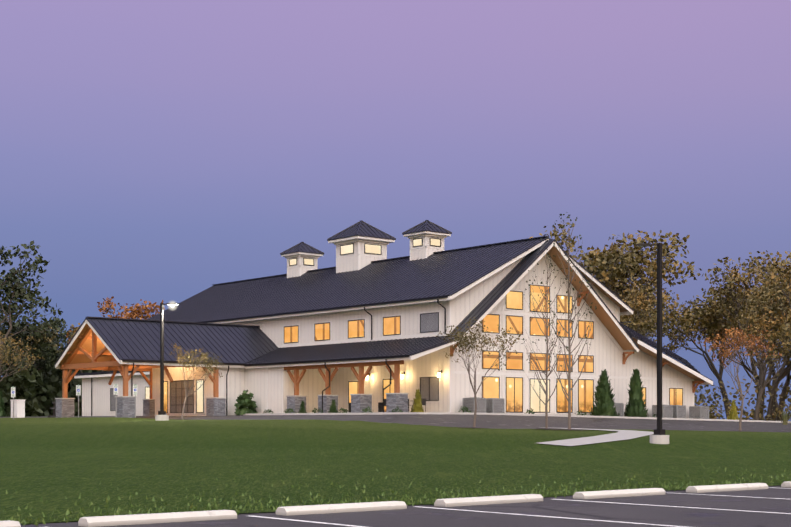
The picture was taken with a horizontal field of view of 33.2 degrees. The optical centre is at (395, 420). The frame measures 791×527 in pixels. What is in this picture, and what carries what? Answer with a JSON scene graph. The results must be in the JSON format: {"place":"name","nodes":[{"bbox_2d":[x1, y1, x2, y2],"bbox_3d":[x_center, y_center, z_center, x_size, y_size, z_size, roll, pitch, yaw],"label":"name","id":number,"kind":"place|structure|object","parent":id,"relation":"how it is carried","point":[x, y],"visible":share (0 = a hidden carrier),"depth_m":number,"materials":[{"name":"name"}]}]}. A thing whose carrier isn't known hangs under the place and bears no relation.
{"place":"outdoors","nodes":[
{"label":"outdoors","id":0,"kind":"place"},
{"bbox_2d":[82,236,692,417],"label":"building walls","id":1,"kind":"structure","parent":0,"point":[605,350],"depth_m":90.41,"materials":[{"name":"white wood"}]},
{"bbox_2d":[0,414,790,525],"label":"terrain","id":2,"kind":"structure","parent":0,"point":[54,462],"depth_m":40.24,"materials":[{"name":"green plant"}]},
{"bbox_2d":[0,391,6,416],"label":"arborvitae hedge","id":3,"kind":"object","parent":2,"relation":"on","point":[2,408],"visible":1,"depth_m":119.39,"materials":[{"name":"green plant"}]},
{"bbox_2d":[11,387,14,418],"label":"accessible parking sign","id":4,"kind":"object","parent":2,"relation":"on","point":[13,392],"visible":0.79,"depth_m":87.16,"materials":[{"name":"silver metal"}]},
{"bbox_2d":[0,322,33,377],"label":"tree","id":5,"kind":"object","parent":2,"relation":"on","point":[17,354],"visible":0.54,"depth_m":123.98,"materials":[{"name":"green plant"}]},
{"bbox_2d":[11,399,24,417],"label":"utility box","id":6,"kind":"object","parent":2,"relation":"on","point":[19,408],"visible":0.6,"depth_m":108.52,"materials":[{"name":"white metal"}]},
{"bbox_2d":[0,331,43,381],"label":"young tree","id":7,"kind":"object","parent":2,"relation":"on","point":[16,349],"visible":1,"depth_m":79.32,"materials":[{"name":"brown plant"}]},
{"bbox_2d":[0,240,62,353],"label":"tree","id":8,"kind":"object","parent":2,"relation":"on","point":[8,286],"visible":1,"depth_m":123.93,"materials":[{"name":"green plant"}]},
{"bbox_2d":[1,327,61,379],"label":"tree","id":9,"kind":"object","parent":2,"relation":"on","point":[53,355],"visible":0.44,"depth_m":128.54,"materials":[{"name":"green plant"}]},
{"bbox_2d":[0,318,67,371],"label":"tree","id":10,"kind":"object","parent":2,"relation":"on","point":[18,329],"visible":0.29,"depth_m":128.91,"materials":[{"name":"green plant"}]},
{"bbox_2d":[25,317,68,367],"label":"tree","id":11,"kind":"object","parent":2,"relation":"on","point":[60,335],"visible":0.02,"depth_m":136.40,"materials":[{"name":"green plant"}]},
{"bbox_2d":[19,341,81,413],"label":"hedgerow foliage","id":12,"kind":"object","parent":2,"relation":"on","point":[35,365],"depth_m":137.33,"materials":[{"name":"green plant"}]},
{"bbox_2d":[47,400,55,417],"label":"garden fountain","id":13,"kind":"object","parent":2,"relation":"on","point":[54,411],"visible":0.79,"depth_m":103.97,"materials":[{"name":"stone"}]},
{"bbox_2d":[0,349,105,416],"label":"hedgerow foliage","id":14,"kind":"object","parent":2,"relation":"on","point":[47,388],"visible":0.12,"depth_m":130.51,"materials":[{"name":"green plant"}]},
{"bbox_2d":[0,336,105,416],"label":"hedgerow foliage","id":15,"kind":"object","parent":2,"relation":"on","point":[22,381],"visible":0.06,"depth_m":124.68,"materials":[{"name":"green plant"}]},
{"bbox_2d":[41,316,75,371],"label":"tree","id":16,"kind":"object","parent":2,"relation":"on","point":[64,332],"visible":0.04,"depth_m":143.01,"materials":[{"name":"green plant"}]},
{"bbox_2d":[29,323,107,372],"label":"tree","id":17,"kind":"object","parent":2,"relation":"on","point":[50,340],"visible":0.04,"depth_m":129.91,"materials":[{"name":"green plant"}]},
{"bbox_2d":[76,385,80,416],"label":"accessible parking sign","id":18,"kind":"object","parent":2,"relation":"on","point":[78,390],"visible":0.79,"depth_m":86.99,"materials":[{"name":"silver metal"}]},
{"bbox_2d":[66,296,164,342],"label":"orange tree","id":19,"kind":"object","parent":2,"relation":"on","point":[134,313],"visible":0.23,"depth_m":136.64,"materials":[{"name":"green plant"}]},
{"bbox_2d":[114,384,117,416],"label":"accessible parking sign","id":20,"kind":"object","parent":2,"relation":"on","point":[116,389],"visible":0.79,"depth_m":84.77,"materials":[{"name":"silver metal"}]},
{"bbox_2d":[133,384,137,417],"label":"accessible parking sign","id":21,"kind":"object","parent":2,"relation":"on","point":[135,389],"visible":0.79,"depth_m":84.86,"materials":[{"name":"silver metal"}]},
{"bbox_2d":[155,302,178,420],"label":"street light","id":22,"kind":"object","parent":2,"relation":"on","point":[161,416],"visible":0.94,"depth_m":74.80,"materials":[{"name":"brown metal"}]},
{"bbox_2d":[170,343,222,419],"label":"young tree","id":23,"kind":"object","parent":2,"relation":"on","point":[204,359],"visible":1,"depth_m":79.52,"materials":[{"name":"brown plant"}]},
{"bbox_2d":[234,390,257,414],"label":"maple shrub","id":24,"kind":"object","parent":2,"relation":"on","point":[244,401],"visible":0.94,"depth_m":90.35,"materials":[{"name":"green plant"}]},
{"bbox_2d":[298,401,306,412],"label":"arborvitae","id":25,"kind":"object","parent":2,"relation":"on","point":[302,408],"visible":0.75,"depth_m":85.99,"materials":[{"name":"green plant"}]},
{"bbox_2d":[312,407,322,412],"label":"shrub","id":26,"kind":"object","parent":2,"relation":"on","point":[318,410],"visible":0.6,"depth_m":84.58,"materials":[{"name":"green plant"}]},
{"bbox_2d":[328,400,337,412],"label":"arborvitae","id":27,"kind":"object","parent":2,"relation":"on","point":[333,409],"visible":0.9,"depth_m":83.44,"materials":[{"name":"green plant"}]},
{"bbox_2d":[362,406,372,412],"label":"shrub","id":28,"kind":"object","parent":2,"relation":"on","point":[366,410],"visible":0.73,"depth_m":80.75,"materials":[{"name":"green plant"}]},
{"bbox_2d":[55,231,712,414],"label":"building trim","id":29,"kind":"structure","parent":2,"relation":"on","point":[358,239],"depth_m":88.89,"materials":[{"name":"white wood"}]},
{"bbox_2d":[378,399,385,411],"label":"chair","id":30,"kind":"object","parent":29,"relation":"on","point":[380,406],"visible":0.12,"depth_m":82.72,"materials":[{"name":"black"}]},
{"bbox_2d":[19,482,782,523],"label":"grass edge","id":31,"kind":"object","parent":2,"relation":"on","point":[417,502],"visible":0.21,"depth_m":17.65,"materials":[{"name":"green plant"}]},
{"bbox_2d":[408,398,425,411],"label":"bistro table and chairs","id":32,"kind":"object","parent":2,"relation":"on","point":[423,400],"visible":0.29,"depth_m":82.40,"materials":[{"name":"black metal"}]},
{"bbox_2d":[410,389,423,411],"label":"conical shrub","id":33,"kind":"object","parent":2,"relation":"on","point":[417,405],"visible":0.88,"depth_m":78.92,"materials":[{"name":"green plant"}]},
{"bbox_2d":[458,406,470,412],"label":"shrub","id":34,"kind":"object","parent":2,"relation":"on","point":[463,408],"visible":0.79,"depth_m":80.23,"materials":[{"name":"green plant"}]},
{"bbox_2d":[463,397,485,412],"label":"ac condenser","id":35,"kind":"object","parent":2,"relation":"on","point":[469,403],"visible":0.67,"depth_m":81.85,"materials":[{"name":"metal"}]},
{"bbox_2d":[436,317,521,428],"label":"young tree","id":36,"kind":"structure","parent":2,"relation":"on","point":[465,343],"depth_m":63.68,"materials":[{"name":"brown plant"}]},
{"bbox_2d":[486,398,504,412],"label":"ac condenser","id":37,"kind":"object","parent":2,"relation":"on","point":[495,405],"visible":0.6,"depth_m":82.79,"materials":[{"name":"metal"}]},
{"bbox_2d":[521,235,574,429],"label":"young tree","id":38,"kind":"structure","parent":2,"relation":"on","point":[546,383],"depth_m":68.21,"materials":[{"name":"brown plant"}]},
{"bbox_2d":[535,214,596,430],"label":"tree","id":39,"kind":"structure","parent":2,"relation":"on","point":[569,366],"depth_m":65.71,"materials":[{"name":"brown plant"}]},
{"bbox_2d":[539,427,653,445],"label":"concrete walkway","id":40,"kind":"structure","parent":2,"relation":"on","point":[624,434],"depth_m":53.15,"materials":[{"name":"grey concrete"}]},
{"bbox_2d":[587,369,619,415],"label":"arborvitae","id":41,"kind":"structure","parent":2,"relation":"on","point":[605,402],"depth_m":88.25,"materials":[{"name":"green plant"}]},
{"bbox_2d":[460,427,758,431],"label":"mulch rings","id":42,"kind":"object","parent":2,"relation":"on","point":[559,429],"visible":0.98,"depth_m":65.43,"materials":[{"name":"brown soil"}]},
{"bbox_2d":[530,222,701,337],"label":"tree","id":43,"kind":"object","parent":2,"relation":"on","point":[602,260],"visible":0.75,"depth_m":131.96,"materials":[{"name":"brown plant"}]},
{"bbox_2d":[614,403,623,416],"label":"ac condenser","id":44,"kind":"object","parent":2,"relation":"on","point":[619,408],"visible":0.25,"depth_m":90.26,"materials":[{"name":"metal"}]},
{"bbox_2d":[595,237,655,330],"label":"tree","id":45,"kind":"object","parent":2,"relation":"on","point":[607,284],"visible":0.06,"depth_m":134.02,"materials":[{"name":"brown plant"}]},
{"bbox_2d":[624,368,648,416],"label":"arborvitae","id":46,"kind":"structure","parent":2,"relation":"on","point":[635,405],"depth_m":90.34,"materials":[{"name":"green plant"}]},
{"bbox_2d":[596,277,678,333],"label":"tree","id":47,"kind":"object","parent":2,"relation":"on","point":[677,295],"depth_m":145.96,"materials":[{"name":"brown plant"}]},
{"bbox_2d":[619,274,675,341],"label":"tree","id":48,"kind":"object","parent":2,"relation":"on","point":[634,325],"visible":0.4,"depth_m":116.36,"materials":[{"name":"brown plant"}]},
{"bbox_2d":[635,243,668,443],"bbox_3d":[10.057,-2.888,51.975,1.300,8.120,0.745,0,0,16],"label":"light pole","id":49,"kind":"object","parent":2,"relation":"on","point":[659,436],"visible":0.81,"depth_m":51.84,"materials":[{"name":"black metal"}]},
{"bbox_2d":[625,289,698,353],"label":"tree","id":50,"kind":"object","parent":2,"relation":"on","point":[672,307],"visible":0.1,"depth_m":155.40,"materials":[{"name":"brown plant"}]},
{"bbox_2d":[652,405,672,417],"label":"ac condenser","id":51,"kind":"object","parent":2,"relation":"on","point":[667,411],"visible":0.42,"depth_m":93.67,"materials":[{"name":"metal"}]},
{"bbox_2d":[673,405,685,417],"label":"ac condenser","id":52,"kind":"object","parent":2,"relation":"on","point":[679,411],"visible":0.5,"depth_m":94.44,"materials":[{"name":"metal"}]},
{"bbox_2d":[689,406,708,418],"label":"ac condenser","id":53,"kind":"object","parent":2,"relation":"on","point":[698,412],"visible":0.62,"depth_m":96.28,"materials":[{"name":"metal"}]},
{"bbox_2d":[649,290,758,417],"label":"tree","id":54,"kind":"object","parent":2,"relation":"on","point":[672,336],"visible":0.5,"depth_m":130.28,"materials":[{"name":"brown plant"}]},
{"bbox_2d":[727,400,739,419],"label":"golden arborvitae","id":55,"kind":"object","parent":2,"relation":"on","point":[733,415],"visible":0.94,"depth_m":96.53,"materials":[{"name":"yellow plant"}]},
{"bbox_2d":[703,282,767,396],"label":"tree","id":56,"kind":"object","parent":2,"relation":"on","point":[753,370],"depth_m":154.56,"materials":[{"name":"brown plant"}]},
{"bbox_2d":[683,251,790,420],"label":"tree","id":57,"kind":"object","parent":2,"relation":"on","point":[730,287],"visible":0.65,"depth_m":124.35,"materials":[{"name":"brown plant"}]},
{"bbox_2d":[694,325,781,431],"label":"young tree","id":58,"kind":"object","parent":2,"relation":"on","point":[736,342],"visible":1,"depth_m":68.35,"materials":[{"name":"orange plant"}]},
{"bbox_2d":[688,278,790,420],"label":"tree","id":59,"kind":"object","parent":2,"relation":"on","point":[748,368],"visible":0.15,"depth_m":130.85,"materials":[{"name":"brown plant"}]},
{"bbox_2d":[694,373,790,420],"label":"hedgerow foliage","id":60,"kind":"object","parent":2,"relation":"on","point":[702,397],"visible":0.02,"depth_m":126.14,"materials":[{"name":"green plant"}]},
{"bbox_2d":[698,375,790,420],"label":"hedgerow foliage","id":61,"kind":"object","parent":2,"relation":"on","point":[740,399],"visible":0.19,"depth_m":112.35,"materials":[{"name":"green plant"}]},
{"bbox_2d":[712,266,790,420],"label":"tree","id":62,"kind":"object","parent":2,"relation":"on","point":[775,377],"visible":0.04,"depth_m":145.23,"materials":[{"name":"brown plant"}]},
{"bbox_2d":[722,250,790,365],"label":"tree","id":63,"kind":"object","parent":2,"relation":"on","point":[778,288],"visible":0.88,"depth_m":107.48,"materials":[{"name":"brown plant"}]},
{"bbox_2d":[740,275,790,420],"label":"tree","id":64,"kind":"object","parent":2,"relation":"on","point":[756,294],"visible":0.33,"depth_m":114.14,"materials":[{"name":"brown plant"}]},
{"bbox_2d":[744,313,790,419],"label":"tree","id":65,"kind":"object","parent":2,"relation":"on","point":[783,352],"visible":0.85,"depth_m":106.76,"materials":[{"name":"brown plant"}]},
{"bbox_2d":[760,294,790,420],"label":"tree","id":66,"kind":"object","parent":2,"relation":"on","point":[784,373],"visible":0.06,"depth_m":112.11,"materials":[{"name":"brown plant"}]},
{"bbox_2d":[0,0,790,420],"label":"sky","id":67,"kind":"structure","parent":0,"point":[169,151],"materials":[{"name":"purple"}]},
{"bbox_2d":[21,485,790,526],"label":"parking lot ground","id":68,"kind":"structure","parent":0,"point":[599,509],"depth_m":16.70,"materials":[{"name":"grey asphalt"}]},
{"bbox_2d":[0,520,20,526],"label":"wheel stop","id":69,"kind":"object","parent":68,"relation":"on","point":[8,523],"visible":1,"depth_m":14.38,"materials":[{"name":"concrete"}]},
{"bbox_2d":[78,510,236,526],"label":"wheel stop","id":70,"kind":"object","parent":68,"relation":"on","point":[114,520],"visible":1,"depth_m":15.46,"materials":[{"name":"concrete"}]},
{"bbox_2d":[276,501,406,515],"bbox_3d":[-0.686,1.140,17.415,2.000,0.100,0.250,0,0,-40],"label":"wheel stop","id":71,"kind":"object","parent":68,"relation":"on","point":[334,508],"visible":1,"depth_m":17.26,"materials":[{"name":"concrete"}]},
{"bbox_2d":[434,494,542,506],"bbox_3d":[1.368,1.140,19.110,2.000,0.100,0.250,0,0,-41],"label":"wheel stop","id":72,"kind":"object","parent":68,"relation":"on","point":[466,501],"visible":1,"depth_m":18.92,"materials":[{"name":"concrete"}]},
{"bbox_2d":[250,487,790,526],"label":"parking stall lines","id":73,"kind":"object","parent":68,"relation":"on","point":[552,516],"visible":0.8,"depth_m":16.98,"materials":[{"name":"paint"}]},
{"bbox_2d":[573,488,665,498],"bbox_3d":[3.547,1.140,20.920,2.000,0.100,0.250,0,0,-41],"label":"wheel stop","id":74,"kind":"object","parent":68,"relation":"on","point":[617,493],"visible":1,"depth_m":20.75,"materials":[{"name":"concrete"}]},
{"bbox_2d":[686,483,767,492],"bbox_3d":[5.685,1.140,22.687,2.000,0.100,0.250,0,0,-40],"label":"wheel stop","id":75,"kind":"object","parent":68,"relation":"on","point":[721,488],"visible":1,"depth_m":22.49,"materials":[{"name":"concrete"}]},
{"bbox_2d":[781,481,790,487],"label":"wheel stop","id":76,"kind":"object","parent":68,"relation":"on","point":[786,484],"visible":1,"depth_m":23.76,"materials":[{"name":"concrete"}]},
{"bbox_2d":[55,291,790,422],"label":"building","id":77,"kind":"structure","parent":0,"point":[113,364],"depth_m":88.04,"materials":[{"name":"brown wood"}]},
{"bbox_2d":[56,394,407,417],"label":"stone column bases","id":78,"kind":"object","parent":77,"relation":"attached to","point":[126,407],"visible":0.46,"depth_m":86.14,"materials":[{"name":"grey stone"}]},
{"bbox_2d":[91,296,447,415],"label":"gutters and downspouts","id":79,"kind":"object","parent":77,"relation":"attached to","point":[391,302],"visible":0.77,"depth_m":86.81,"materials":[{"name":"metal"}]},
{"bbox_2d":[111,313,437,411],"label":"window frames","id":80,"kind":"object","parent":77,"relation":"attached to","point":[429,322],"depth_m":84.24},
{"bbox_2d":[146,239,548,411],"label":"windows","id":81,"kind":"structure","parent":77,"relation":"attached to","point":[537,404],"depth_m":92.32,"materials":[{"name":"yellow glass"}]},
{"bbox_2d":[59,246,705,381],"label":"building soffit","id":82,"kind":"structure","parent":77,"relation":"attached to","point":[610,325],"depth_m":91.53,"materials":[{"name":"wood"}]},
{"bbox_2d":[55,220,712,380],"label":"building roof","id":83,"kind":"structure","parent":77,"relation":"attached to","point":[446,273],"depth_m":92.13,"materials":[{"name":"black metal"}]},
{"bbox_2d":[110,238,682,412],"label":"window frames","id":84,"kind":"structure","parent":77,"relation":"attached to","point":[181,388],"depth_m":88.64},
{"bbox_2d":[164,285,681,412],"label":"lit building windows","id":85,"kind":"structure","parent":77,"relation":"attached to","point":[490,384],"depth_m":87.54,"materials":[{"name":"yellow glass"}]},
{"bbox_2d":[779,410,789,424],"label":"shrub","id":86,"kind":"object","parent":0,"point":[785,418],"depth_m":96.67,"materials":[{"name":"green plant"}]}
]}

